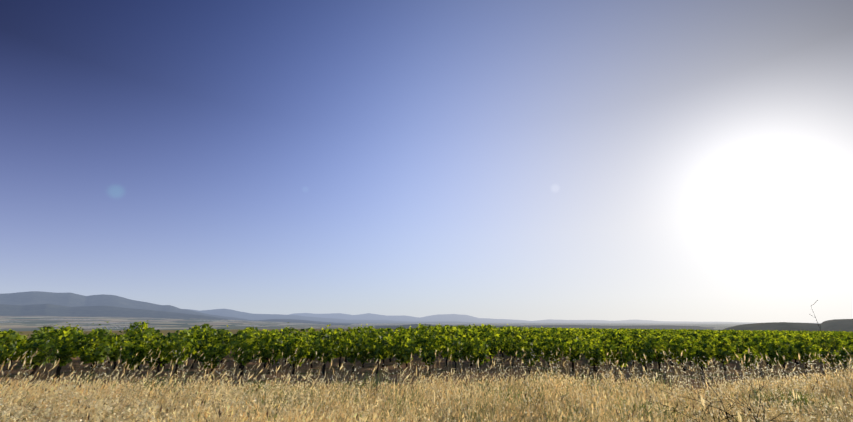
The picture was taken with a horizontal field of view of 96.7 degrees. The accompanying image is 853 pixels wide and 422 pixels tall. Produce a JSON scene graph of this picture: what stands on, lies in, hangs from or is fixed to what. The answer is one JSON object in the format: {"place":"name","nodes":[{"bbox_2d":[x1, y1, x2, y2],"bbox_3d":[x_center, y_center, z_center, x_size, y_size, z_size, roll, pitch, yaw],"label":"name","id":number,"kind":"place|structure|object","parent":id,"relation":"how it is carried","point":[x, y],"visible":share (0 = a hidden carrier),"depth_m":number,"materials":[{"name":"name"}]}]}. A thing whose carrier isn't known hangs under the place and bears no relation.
{"place":"outdoors","nodes":[
{"label":"outdoors","id":0,"kind":"place"},
{"bbox_2d":[0,291,852,411],"bbox_3d":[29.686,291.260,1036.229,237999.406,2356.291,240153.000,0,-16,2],"label":"ground","id":1,"kind":"structure","parent":0,"point":[27,313],"depth_m":1837.13,"materials":[{"name":"brown soil"}]},
{"bbox_2d":[240,378,287,403],"bbox_3d":[-3.806,4.096,8.462,1.377,0.639,1.525,0,-16,2],"label":"green weed","id":2,"kind":"object","parent":1,"relation":"on","point":[260,386],"visible":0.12,"depth_m":8.46,"materials":[{"name":"plant"}]},
{"bbox_2d":[0,320,852,377],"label":"vines","id":3,"kind":"object","parent":1,"relation":"on","point":[68,342],"depth_m":15.61,"materials":[{"name":"green plant"}]},
{"bbox_2d":[0,347,852,421],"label":"dry grass verge","id":4,"kind":"structure","parent":1,"relation":"on","point":[562,400],"depth_m":6.27,"materials":[{"name":"beige plant"}]},
{"bbox_2d":[20,324,852,357],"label":"vines","id":5,"kind":"object","parent":1,"relation":"on","point":[732,336],"depth_m":25.89,"materials":[{"name":"green plant"}]},
{"bbox_2d":[29,300,846,390],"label":"tall stalks","id":6,"kind":"object","parent":1,"relation":"on","point":[531,347],"visible":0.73,"depth_m":9.59,"materials":[{"name":"brown plant"}]},
{"bbox_2d":[482,387,546,416],"bbox_3d":[1.705,3.754,7.260,1.490,0.635,1.479,-7,-17,22],"label":"green weed","id":7,"kind":"object","parent":1,"relation":"on","point":[511,397],"depth_m":7.21,"materials":[{"name":"plant"}]},
{"bbox_2d":[601,397,645,416],"bbox_3d":[3.502,3.554,6.532,1.456,0.636,1.515,-13,-20,38],"label":"green weed","id":8,"kind":"object","parent":1,"relation":"on","point":[621,406],"visible":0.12,"depth_m":6.56,"materials":[{"name":"plant"}]},
{"bbox_2d":[615,400,684,421],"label":"green weed","id":9,"kind":"object","parent":1,"relation":"on","point":[650,411],"visible":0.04,"depth_m":6.18,"materials":[{"name":"plant"}]},
{"bbox_2d":[624,401,706,421],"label":"green weed","id":10,"kind":"object","parent":1,"relation":"on","point":[665,410],"visible":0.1,"depth_m":6.04,"materials":[{"name":"plant"}]},
{"bbox_2d":[642,362,827,421],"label":"dead bush","id":11,"kind":"object","parent":1,"relation":"on","point":[749,408],"visible":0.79,"depth_m":4.67,"materials":[{"name":"brown plant"}]},
{"bbox_2d":[769,389,846,419],"bbox_3d":[7.316,3.826,7.367,1.321,0.635,1.358,0,-16,2],"label":"green weed","id":12,"kind":"object","parent":1,"relation":"on","point":[805,401],"visible":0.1,"depth_m":7.27,"materials":[{"name":"plant"}]},
{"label":"vine trunks","id":13,"kind":"object","parent":1,"relation":"on","visible":0},
{"bbox_2d":[376,323,852,336],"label":"vines","id":14,"kind":"object","parent":13,"relation":"on","point":[711,331],"visible":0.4,"depth_m":57.79,"materials":[{"name":"green plant"}]},
{"bbox_2d":[0,0,852,322],"label":"sky","id":15,"kind":"structure","parent":0,"point":[529,160],"materials":[{"name":"blue"}]}
]}

